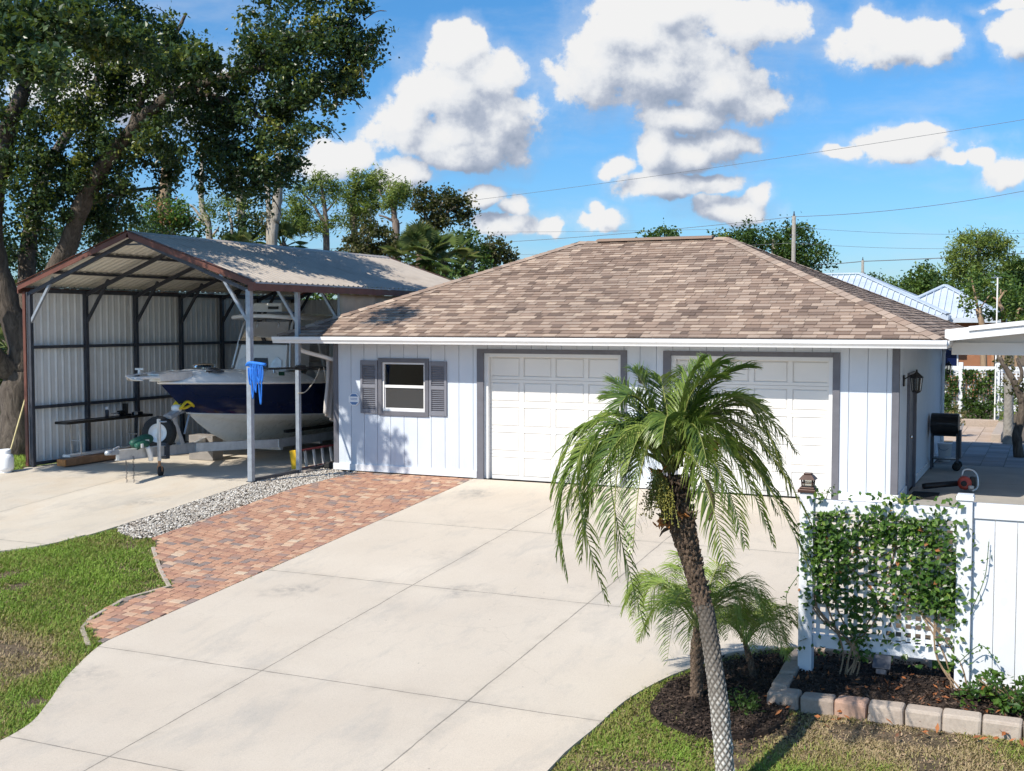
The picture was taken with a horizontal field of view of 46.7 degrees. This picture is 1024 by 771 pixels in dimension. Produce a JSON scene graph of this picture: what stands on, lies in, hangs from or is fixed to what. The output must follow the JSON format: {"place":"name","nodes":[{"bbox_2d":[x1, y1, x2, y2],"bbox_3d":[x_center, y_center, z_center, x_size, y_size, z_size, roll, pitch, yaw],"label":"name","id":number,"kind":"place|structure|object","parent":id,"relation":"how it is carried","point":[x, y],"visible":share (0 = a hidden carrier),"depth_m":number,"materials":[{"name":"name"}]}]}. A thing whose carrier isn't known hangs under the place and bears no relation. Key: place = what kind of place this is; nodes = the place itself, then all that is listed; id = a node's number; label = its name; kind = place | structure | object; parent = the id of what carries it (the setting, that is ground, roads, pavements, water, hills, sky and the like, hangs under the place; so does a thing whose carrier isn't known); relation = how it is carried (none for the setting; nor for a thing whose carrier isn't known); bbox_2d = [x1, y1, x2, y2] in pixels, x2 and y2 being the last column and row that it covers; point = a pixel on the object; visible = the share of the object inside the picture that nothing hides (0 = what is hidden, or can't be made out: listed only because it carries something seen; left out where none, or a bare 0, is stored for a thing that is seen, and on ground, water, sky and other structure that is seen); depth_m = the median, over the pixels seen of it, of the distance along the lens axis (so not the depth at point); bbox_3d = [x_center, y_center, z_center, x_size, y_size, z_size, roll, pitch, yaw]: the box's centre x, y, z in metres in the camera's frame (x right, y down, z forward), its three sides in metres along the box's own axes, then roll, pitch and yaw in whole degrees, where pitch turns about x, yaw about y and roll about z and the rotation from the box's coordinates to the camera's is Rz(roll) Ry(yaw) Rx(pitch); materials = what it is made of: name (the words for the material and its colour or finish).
{"place":"outdoors","nodes":[
{"label":"outdoors","id":0,"kind":"place"},
{"bbox_2d":[0,528,299,741],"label":"lawn grass","id":1,"kind":"structure","parent":0,"point":[14,558],"depth_m":15.66,"materials":[{"name":"green plant"}]},
{"bbox_2d":[0,439,333,551],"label":"concrete pad","id":2,"kind":"object","parent":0,"point":[44,505],"visible":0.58,"depth_m":22.05,"materials":[{"name":"beige concrete"}]},
{"bbox_2d":[0,449,13,472],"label":"propane tank","id":3,"kind":"object","parent":2,"relation":"on","point":[6,461],"visible":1,"depth_m":24.01,"materials":[{"name":"metal"}]},
{"bbox_2d":[57,453,115,465],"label":"timber beam","id":4,"kind":"structure","parent":2,"relation":"on","point":[78,460],"depth_m":25.02,"materials":[{"name":"brown wood"}]},
{"bbox_2d":[63,445,130,456],"bbox_3d":[-8.836,1.411,26.248,0.200,0.050,2.905,1,3,21],"label":"white board","id":5,"kind":"object","parent":4,"relation":"on","point":[87,452],"visible":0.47,"depth_m":25.55,"materials":[{"name":"white wood"}]},
{"bbox_2d":[55,413,152,455],"bbox_3d":[-8.904,1.157,26.002,0.360,0.916,2.580,1,3,25],"label":"work table","id":6,"kind":"object","parent":2,"relation":"on","point":[86,420],"visible":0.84,"depth_m":25.52,"materials":[{"name":"black paint"}]},
{"bbox_2d":[189,434,222,460],"bbox_3d":[-6.703,1.347,25.954,0.650,0.540,0.350,1,3,25],"label":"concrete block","id":7,"kind":"object","parent":2,"relation":"on","point":[211,455],"visible":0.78,"depth_m":25.80,"materials":[{"name":"grey concrete"}]},
{"bbox_2d":[104,405,333,482],"bbox_3d":[-5.527,0.958,26.518,2.540,1.432,9.809,1,3,25],"label":"boat trailer","id":8,"kind":"object","parent":2,"relation":"on","point":[164,431],"visible":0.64,"depth_m":23.77,"materials":[{"name":"metal"}]},
{"bbox_2d":[129,434,153,460],"bbox_3d":[-7.161,1.208,22.957,0.332,0.534,0.494,1,3,25],"label":"gear bundle","id":9,"kind":"object","parent":8,"relation":"on","point":[142,441],"visible":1,"depth_m":22.87,"materials":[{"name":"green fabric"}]},
{"bbox_2d":[125,303,333,440],"bbox_3d":[-5.251,-0.312,26.934,2.620,3.110,9.901,1,3,25],"label":"motor boat","id":10,"kind":"object","parent":8,"relation":"on","point":[217,397],"visible":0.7,"depth_m":25.48,"materials":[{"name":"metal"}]},
{"bbox_2d":[16,230,450,481],"bbox_3d":[-5.435,-0.867,27.693,5.990,4.790,9.917,1,3,25],"label":"carport","id":11,"kind":"object","parent":2,"relation":"on","point":[87,350],"visible":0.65,"depth_m":25.99,"materials":[{"name":"beige metal"}]},
{"bbox_2d":[245,361,265,404],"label":"dock lines","id":12,"kind":"object","parent":11,"relation":"hanging from","point":[256,371],"visible":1,"depth_m":22.08,"materials":[{"name":"blue fabric"}]},
{"bbox_2d":[266,365,325,369],"bbox_3d":[-4.197,-0.359,23.611,0.100,0.100,2.251,1,3,25],"label":"boat pole","id":13,"kind":"object","parent":11,"relation":"attached to","point":[299,367],"visible":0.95,"depth_m":23.46,"materials":[{"name":"metal"}]},
{"bbox_2d":[323,360,333,421],"bbox_3d":[-3.727,0.143,24.489,0.125,1.380,0.656,1,3,25],"label":"hanging drape","id":14,"kind":"object","parent":11,"relation":"hanging from","point":[328,410],"visible":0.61,"depth_m":24.38,"materials":[{"name":"fabric"}]},
{"bbox_2d":[340,294,399,313],"bbox_3d":[-2.385,-0.613,27.607,0.135,2.900,5.903,1,3,25],"label":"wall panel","id":15,"kind":"object","parent":11,"relation":"hanging from","point":[350,302],"visible":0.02,"depth_m":25.54,"materials":[{"name":"grey metal"}]},
{"bbox_2d":[289,444,333,468],"bbox_3d":[-3.795,1.458,25.159,0.212,0.440,2.687,2,3,28],"label":"ladder","id":16,"kind":"object","parent":2,"relation":"on","point":[293,458],"visible":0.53,"depth_m":24.48,"materials":[{"name":"metal"}]},
{"bbox_2d":[117,468,356,537],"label":"gravel","id":17,"kind":"structure","parent":0,"point":[194,508],"depth_m":20.67,"materials":[{"name":"grey gravel"}]},
{"bbox_2d":[86,472,470,643],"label":"brick pavers","id":18,"kind":"object","parent":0,"point":[206,557],"visible":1,"depth_m":18.85,"materials":[{"name":"red brick"}]},
{"bbox_2d":[0,479,922,770],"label":"driveway","id":19,"kind":"structure","parent":0,"point":[468,625],"depth_m":13.29,"materials":[{"name":"concrete"}]},
{"bbox_2d":[0,339,1023,770],"bbox_3d":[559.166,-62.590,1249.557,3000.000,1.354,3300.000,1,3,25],"label":"ground","id":20,"kind":"structure","parent":0,"point":[874,733],"depth_m":11.01,"materials":[{"name":"green plant"}]},
{"bbox_2d":[15,217,124,290],"bbox_3d":[-13.473,-2.064,35.846,4.373,6.729,3.792,1,3,25],"label":"undergrowth bush","id":21,"kind":"object","parent":20,"relation":"on","point":[48,247],"visible":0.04,"depth_m":35.38,"materials":[{"name":"green plant"}]},
{"bbox_2d":[0,536,165,737],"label":"lawn thatch","id":22,"kind":"object","parent":20,"relation":"on","point":[55,609],"visible":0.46,"depth_m":15.54,"materials":[{"name":"green plant"}]},
{"bbox_2d":[80,547,171,646],"bbox_3d":[-5.026,2.777,16.001,0.741,0.433,4.156,0,3,-3],"label":"paver edging","id":23,"kind":"object","parent":20,"relation":"on","point":[166,580],"visible":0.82,"depth_m":15.85,"materials":[{"name":"grey concrete"}]},
{"bbox_2d":[82,211,180,292],"bbox_3d":[-12.028,-2.243,37.986,3.478,6.863,3.654,-3,4,-43],"label":"undergrowth bush","id":24,"kind":"object","parent":20,"relation":"on","point":[150,221],"visible":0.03,"depth_m":37.76,"materials":[{"name":"green plant"}]},
{"bbox_2d":[128,168,211,292],"bbox_3d":[-11.635,-3.483,40.135,2.811,9.115,2.402,-2,3,-26],"label":"broken tree","id":25,"kind":"object","parent":20,"relation":"on","point":[167,211],"visible":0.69,"depth_m":39.73,"materials":[{"name":"green plant"}]},
{"bbox_2d":[0,0,399,456],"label":"oak tree","id":26,"kind":"object","parent":20,"relation":"on","point":[37,37],"visible":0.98,"depth_m":24.60,"materials":[{"name":"green plant"}]},
{"bbox_2d":[189,163,255,292],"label":"leafy tree","id":27,"kind":"object","parent":20,"relation":"on","point":[206,219],"visible":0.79,"depth_m":41.89,"materials":[{"name":"green plant"}]},
{"bbox_2d":[212,175,265,242],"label":"slim tree","id":28,"kind":"object","parent":20,"relation":"on","point":[242,223],"visible":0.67,"depth_m":41.83,"materials":[{"name":"green plant"}]},
{"bbox_2d":[220,230,261,293],"bbox_3d":[-9.263,-2.104,40.028,1.692,6.371,1.469,1,3,25],"label":"fan palm","id":29,"kind":"object","parent":20,"relation":"on","point":[239,236],"visible":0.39,"depth_m":39.71,"materials":[{"name":"green plant"}]},
{"bbox_2d":[250,137,307,244],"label":"mossy tree","id":30,"kind":"object","parent":20,"relation":"on","point":[271,222],"visible":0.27,"depth_m":40.87,"materials":[{"name":"grey plant"}]},
{"bbox_2d":[252,219,307,247],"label":"fan palm","id":31,"kind":"object","parent":20,"relation":"on","point":[287,230],"visible":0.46,"depth_m":41.90,"materials":[{"name":"green plant"}]},
{"bbox_2d":[280,165,349,298],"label":"pine tree","id":32,"kind":"object","parent":20,"relation":"on","point":[302,216],"visible":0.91,"depth_m":49.83,"materials":[{"name":"green plant"}]},
{"bbox_2d":[332,163,396,235],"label":"pine tree","id":33,"kind":"object","parent":20,"relation":"on","point":[370,187],"visible":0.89,"depth_m":51.70,"materials":[{"name":"green plant"}]},
{"bbox_2d":[258,244,475,299],"bbox_3d":[-4.775,-1.659,37.922,8.792,5.700,3.948,0,3,-1],"label":"thicket","id":34,"kind":"object","parent":20,"relation":"on","point":[316,296],"visible":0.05,"depth_m":37.77,"materials":[{"name":"green plant"}]},
{"bbox_2d":[330,206,415,263],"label":"leafy tree","id":35,"kind":"object","parent":20,"relation":"on","point":[375,229],"visible":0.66,"depth_m":45.56,"materials":[{"name":"green plant"}]},
{"bbox_2d":[374,175,415,257],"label":"pine tree","id":36,"kind":"object","parent":20,"relation":"on","point":[396,194],"visible":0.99,"depth_m":49.86,"materials":[{"name":"green plant"}]},
{"bbox_2d":[379,219,460,274],"bbox_3d":[-3.142,-2.267,40.116,2.733,6.666,2.523,3,4,43],"label":"fan palm","id":37,"kind":"object","parent":20,"relation":"on","point":[418,235],"visible":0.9,"depth_m":39.55,"materials":[{"name":"green plant"}]},
{"bbox_2d":[404,180,480,233],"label":"oak tree","id":38,"kind":"object","parent":20,"relation":"on","point":[437,205],"visible":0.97,"depth_m":47.70,"materials":[{"name":"green plant"}]},
{"bbox_2d":[410,228,482,279],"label":"fan palm","id":39,"kind":"object","parent":20,"relation":"on","point":[461,252],"visible":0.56,"depth_m":40.83,"materials":[{"name":"green plant"}]},
{"bbox_2d":[448,227,499,279],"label":"leafy tree","id":40,"kind":"object","parent":20,"relation":"on","point":[488,262],"visible":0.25,"depth_m":45.67,"materials":[{"name":"green plant"}]},
{"bbox_2d":[475,231,520,267],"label":"leafy tree","id":41,"kind":"object","parent":20,"relation":"on","point":[499,252],"visible":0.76,"depth_m":46.72,"materials":[{"name":"green plant"}]},
{"bbox_2d":[271,235,964,503],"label":"garage","id":42,"kind":"structure","parent":20,"relation":"on","point":[498,372],"depth_m":22.30,"materials":[{"name":"brown"}]},
{"bbox_2d":[378,358,428,416],"bbox_3d":[-2.124,0.030,23.401,1.140,1.140,0.120,1,3,25],"label":"window","id":43,"kind":"structure","parent":42,"relation":"in","point":[393,400],"depth_m":23.41,"materials":[{"name":"white glass"}]},
{"bbox_2d":[485,354,620,486],"bbox_3d":[0.768,0.617,22.206,2.760,2.415,0.145,1,3,25],"label":"garage door","id":44,"kind":"structure","parent":42,"relation":"in","point":[522,437],"depth_m":22.36,"materials":[{"name":"paint"}]},
{"bbox_2d":[671,356,832,498],"bbox_3d":[4.159,0.699,20.653,2.820,2.415,0.145,1,3,25],"label":"garage door","id":45,"kind":"structure","parent":42,"relation":"in","point":[806,393],"depth_m":20.37,"materials":[{"name":"paint"}]},
{"bbox_2d":[905,371,916,494],"bbox_3d":[7.135,0.819,21.179,0.138,2.120,1.170,1,3,25],"label":"side door","id":46,"kind":"structure","parent":42,"relation":"in","point":[911,428],"depth_m":21.35,"materials":[{"name":"grey wood"}]},
{"bbox_2d":[903,369,923,393],"bbox_3d":[6.762,-0.071,19.965,0.321,0.412,0.250,1,3,25],"label":"wall lantern","id":47,"kind":"object","parent":42,"relation":"attached to","point":[916,374],"depth_m":19.92,"materials":[{"name":"black paint"}]},
{"bbox_2d":[635,218,681,237],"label":"leafy tree","id":48,"kind":"object","parent":20,"relation":"on","point":[670,232],"visible":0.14,"depth_m":69.56,"materials":[{"name":"green plant"}]},
{"bbox_2d":[547,352,815,770],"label":"date palm","id":49,"kind":"object","parent":20,"relation":"on","point":[653,430],"visible":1,"depth_m":9.81,"materials":[{"name":"green plant"}]},
{"bbox_2d":[649,652,789,741],"bbox_3d":[2.208,3.123,11.936,1.302,0.317,2.370,1,3,25],"label":"palm mulch bed","id":50,"kind":"object","parent":20,"relation":"on","point":[758,733],"visible":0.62,"depth_m":11.40,"materials":[{"name":"brown wood"}]},
{"bbox_2d":[620,550,779,698],"bbox_3d":[1.835,2.433,11.788,1.504,1.440,1.622,-1,3,-24],"label":"pygmy palm","id":51,"kind":"object","parent":50,"relation":"on","point":[680,598],"visible":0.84,"depth_m":11.55,"materials":[{"name":"green plant"}]},
{"bbox_2d":[686,598,799,677],"bbox_3d":[2.470,2.633,12.334,1.146,0.897,1.314,-2,3,-26],"label":"pygmy palm","id":52,"kind":"object","parent":50,"relation":"on","point":[749,658],"visible":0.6,"depth_m":12.03,"materials":[{"name":"green plant"}]},
{"bbox_2d":[727,685,763,715],"bbox_3d":[2.247,3.056,11.389,0.387,0.311,0.434,-3,4,-41],"label":"bedding plant","id":53,"kind":"object","parent":20,"relation":"on","point":[745,702],"visible":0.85,"depth_m":11.35,"materials":[{"name":"green plant"}]},
{"bbox_2d":[706,212,841,274],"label":"oak tree","id":54,"kind":"object","parent":20,"relation":"on","point":[748,235],"visible":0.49,"depth_m":84.12,"materials":[{"name":"green plant"}]},
{"bbox_2d":[771,673,793,687],"bbox_3d":[2.706,3.022,11.841,0.180,0.203,0.397,1,3,25],"label":"edging stone","id":55,"kind":"object","parent":20,"relation":"on","point":[783,680],"visible":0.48,"depth_m":11.76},
{"bbox_2d":[767,686,801,711],"bbox_3d":[2.653,3.057,11.541,0.324,0.189,0.209,1,3,25],"label":"edging stone","id":56,"kind":"object","parent":20,"relation":"on","point":[787,696],"visible":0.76,"depth_m":11.46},
{"bbox_2d":[550,647,1023,770],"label":"front grass","id":57,"kind":"structure","parent":20,"relation":"on","point":[777,753],"depth_m":10.55,"materials":[{"name":"green plant"}]},
{"bbox_2d":[555,692,1023,770],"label":"dry thatch","id":58,"kind":"object","parent":57,"relation":"on","point":[898,747],"visible":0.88,"depth_m":10.58,"materials":[{"name":"brown plant"}]},
{"bbox_2d":[779,660,798,676],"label":"edging stone","id":59,"kind":"object","parent":20,"relation":"on","point":[790,668],"visible":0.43,"depth_m":12.10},
{"bbox_2d":[790,211,797,261],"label":"utility pole","id":60,"kind":"object","parent":20,"relation":"on","point":[793,251],"visible":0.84,"depth_m":74.98,"materials":[{"name":"white concrete"}]},
{"bbox_2d":[335,191,1022,248],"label":"power line","id":61,"kind":"object","parent":60,"relation":"attached to","point":[776,218],"visible":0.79,"depth_m":75.16,"materials":[{"name":"metal"}]},
{"bbox_2d":[800,692,835,716],"bbox_3d":[2.950,3.068,11.405,0.323,0.190,0.209,1,3,25],"label":"edging stone","id":62,"kind":"object","parent":20,"relation":"on","point":[817,703],"visible":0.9,"depth_m":11.32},
{"bbox_2d":[834,695,869,720],"bbox_3d":[3.233,3.072,11.277,0.312,0.198,0.212,1,3,25],"label":"edging stone","id":63,"kind":"object","parent":20,"relation":"on","point":[856,707],"visible":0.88,"depth_m":11.20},
{"bbox_2d":[867,699,905,726],"bbox_3d":[3.522,3.081,11.142,0.326,0.200,0.212,1,3,25],"label":"edging stone","id":64,"kind":"object","parent":20,"relation":"on","point":[883,711],"visible":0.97,"depth_m":11.06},
{"bbox_2d":[790,651,1023,720],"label":"mulch bed","id":65,"kind":"object","parent":20,"relation":"on","point":[860,681],"visible":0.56,"depth_m":11.73,"materials":[{"name":"brown plant"}]},
{"bbox_2d":[872,654,891,683],"bbox_3d":[3.655,2.862,11.717,0.170,0.363,0.139,1,3,25],"label":"solar spotlight","id":66,"kind":"object","parent":65,"relation":"on","point":[881,664],"visible":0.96,"depth_m":11.69,"materials":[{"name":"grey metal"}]},
{"bbox_2d":[764,666,1022,752],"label":"fallen leaves","id":67,"kind":"object","parent":65,"relation":"on","point":[897,734],"visible":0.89,"depth_m":11.11,"materials":[{"name":"brown plant"}]},
{"bbox_2d":[951,667,1023,719],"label":"shrub","id":68,"kind":"object","parent":65,"relation":"on","point":[1008,696],"visible":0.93,"depth_m":11.11,"materials":[{"name":"green plant"}]},
{"bbox_2d":[798,492,1023,692],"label":"lattice fence","id":69,"kind":"object","parent":20,"relation":"on","point":[982,627],"visible":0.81,"depth_m":11.50,"materials":[{"name":"white plastic"}]},
{"bbox_2d":[798,472,818,492],"bbox_3d":[3.031,0.990,12.128,0.180,0.195,0.180,1,3,25],"label":"post lantern","id":70,"kind":"object","parent":69,"relation":"on","point":[803,488],"visible":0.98,"depth_m":12.07,"materials":[{"name":"brown metal"}]},
{"bbox_2d":[773,484,999,690],"bbox_3d":[3.674,2.006,11.800,2.224,1.991,0.313,1,3,25],"label":"climbing vine","id":71,"kind":"object","parent":69,"relation":"attached to","point":[821,551],"visible":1,"depth_m":11.79,"materials":[{"name":"green plant"}]},
{"bbox_2d":[892,656,931,668],"bbox_3d":[4.163,2.912,12.330,0.386,0.188,0.170,1,3,25],"label":"edging stone","id":72,"kind":"object","parent":20,"relation":"on","point":[927,662],"visible":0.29,"depth_m":12.26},
{"bbox_2d":[825,273,1009,396],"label":"neighbour house","id":73,"kind":"structure","parent":20,"relation":"on","point":[941,301],"depth_m":48.81,"materials":[{"name":"white metal"}]},
{"bbox_2d":[900,259,947,295],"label":"leafy tree","id":74,"kind":"object","parent":20,"relation":"on","point":[921,283],"visible":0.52,"depth_m":84.36,"materials":[{"name":"green plant"}]},
{"bbox_2d":[905,704,942,730],"bbox_3d":[3.826,3.085,11.004,0.328,0.184,0.210,1,3,25],"label":"edging stone","id":75,"kind":"object","parent":20,"relation":"on","point":[928,717],"visible":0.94,"depth_m":10.93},
{"bbox_2d":[929,268,990,294],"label":"leafy tree","id":76,"kind":"object","parent":20,"relation":"on","point":[935,284],"visible":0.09,"depth_m":79.59,"materials":[{"name":"green plant"}]},
{"bbox_2d":[942,708,981,735],"bbox_3d":[4.124,3.092,10.868,0.352,0.196,0.210,1,3,25],"label":"edging stone","id":77,"kind":"object","parent":20,"relation":"on","point":[957,721],"visible":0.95,"depth_m":10.79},
{"bbox_2d":[956,265,995,400],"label":"hat racked tree","id":78,"kind":"object","parent":20,"relation":"on","point":[985,282],"visible":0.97,"depth_m":43.94,"materials":[{"name":"green plant"}]},
{"bbox_2d":[936,223,1020,288],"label":"leafy tree","id":79,"kind":"object","parent":20,"relation":"on","point":[979,256],"visible":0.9,"depth_m":74.62,"materials":[{"name":"green plant"}]},
{"bbox_2d":[952,266,1023,362],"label":"leafy tree","id":80,"kind":"object","parent":20,"relation":"on","point":[990,301],"visible":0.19,"depth_m":69.31,"materials":[{"name":"green plant"}]},
{"bbox_2d":[974,282,1023,401],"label":"hat racked tree","id":81,"kind":"object","parent":20,"relation":"on","point":[1008,313],"visible":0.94,"depth_m":44.95,"materials":[{"name":"green plant"}]},
{"bbox_2d":[982,714,1023,740],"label":"edging stone","id":82,"kind":"object","parent":20,"relation":"on","point":[993,725],"visible":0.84,"depth_m":10.65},
{"bbox_2d":[991,250,1023,365],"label":"leafy tree","id":83,"kind":"object","parent":20,"relation":"on","point":[1020,264],"visible":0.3,"depth_m":77.16,"materials":[{"name":"green plant"}]},
{"bbox_2d":[0,0,1023,299],"label":"sky","id":84,"kind":"structure","parent":0,"point":[489,99],"materials":[{"name":"blue"}]},
{"bbox_2d":[212,119,1023,215],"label":"power line","id":85,"kind":"object","parent":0,"point":[735,164],"visible":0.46,"depth_m":78.46,"materials":[{"name":"metal"}]},
{"bbox_2d":[889,464,1023,526],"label":"patio","id":86,"kind":"structure","parent":0,"point":[1001,485],"depth_m":21.85,"materials":[{"name":"concrete"}]},
{"bbox_2d":[930,413,961,470],"bbox_3d":[8.877,1.143,24.213,0.594,1.147,0.578,1,3,25],"label":"charcoal grill","id":87,"kind":"object","parent":86,"relation":"on","point":[944,424],"visible":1,"depth_m":24.01,"materials":[{"name":"black paint"}]},
{"bbox_2d":[922,468,978,491],"bbox_3d":[7.791,1.668,21.082,0.973,0.385,0.350,1,3,12],"label":"leaf blower","id":88,"kind":"object","parent":86,"relation":"on","point":[964,482],"visible":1,"depth_m":21.00,"materials":[{"name":"black paint"}]},
{"bbox_2d":[945,321,1023,354],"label":"patio cover","id":89,"kind":"object","parent":86,"relation":"on","point":[1006,338],"visible":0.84,"depth_m":18.84,"materials":[{"name":"white metal"}]},
{"bbox_2d":[934,425,1023,466],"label":"patio base","id":90,"kind":"object","parent":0,"point":[990,445],"depth_m":29.99,"materials":[{"name":"grey concrete"}]},
{"bbox_2d":[944,426,998,442],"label":"tan patio pavers","id":91,"kind":"object","parent":90,"relation":"on","point":[971,433],"visible":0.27,"depth_m":31.78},
{"bbox_2d":[934,441,1023,467],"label":"grey patio pavers","id":92,"kind":"object","parent":90,"relation":"on","point":[976,452],"visible":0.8,"depth_m":26.75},
{"bbox_2d":[937,442,951,461],"bbox_3d":[9.342,1.436,25.595,0.307,0.400,0.343,1,3,25],"label":"white bucket","id":93,"kind":"object","parent":92,"relation":"on","point":[944,449],"visible":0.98,"depth_m":25.50,"materials":[{"name":"plastic"}]},
{"bbox_2d":[992,355,1023,457],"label":"pruned tree","id":94,"kind":"object","parent":92,"relation":"on","point":[1018,449],"visible":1,"depth_m":26.40,"materials":[{"name":"brown plant"}]},
{"bbox_2d":[960,419,998,426],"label":"planter wall","id":95,"kind":"structure","parent":90,"relation":"on","point":[983,422],"depth_m":34.26,"materials":[{"name":"beige stone"}]},
{"bbox_2d":[962,399,997,418],"bbox_3d":[13.655,0.764,34.588,1.040,0.770,0.517,1,3,25],"label":"planter shrub","id":96,"kind":"object","parent":90,"relation":"on","point":[977,404],"visible":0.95,"depth_m":34.56,"materials":[{"name":"green plant"}]},
{"bbox_2d":[944,362,1023,419],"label":"trellis fence","id":97,"kind":"object","parent":90,"relation":"on","point":[959,368],"visible":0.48,"depth_m":34.79,"materials":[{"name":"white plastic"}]},
{"bbox_2d":[944,369,958,413],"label":"trellis vine","id":98,"kind":"object","parent":97,"relation":"attached to","point":[948,398],"visible":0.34,"depth_m":35.03,"materials":[{"name":"green plant"}]},
{"bbox_2d":[960,369,997,418],"bbox_3d":[13.656,0.278,34.704,1.050,1.571,0.310,1,3,25],"label":"trellis vine","id":99,"kind":"object","parent":97,"relation":"attached to","point":[967,373],"visible":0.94,"depth_m":34.73,"materials":[{"name":"green plant"}]},
{"bbox_2d":[991,420,1002,442],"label":"planter wall","id":100,"kind":"structure","parent":90,"relation":"on","point":[997,434],"depth_m":30.00,"materials":[{"name":"beige concrete"}]},
{"bbox_2d":[993,383,1017,420],"bbox_3d":[14.096,0.411,33.574,0.885,1.346,0.766,1,3,25],"label":"patio bush","id":101,"kind":"object","parent":100,"relation":"on","point":[1001,394],"visible":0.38,"depth_m":33.61,"materials":[{"name":"green plant"}]},
{"bbox_2d":[1002,373,1013,444],"bbox_3d":[12.256,0.600,29.244,0.263,1.803,0.257,1,3,25],"label":"tree stump","id":102,"kind":"object","parent":90,"relation":"on","point":[1008,418],"visible":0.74,"depth_m":29.16,"materials":[{"name":"grey wood"}]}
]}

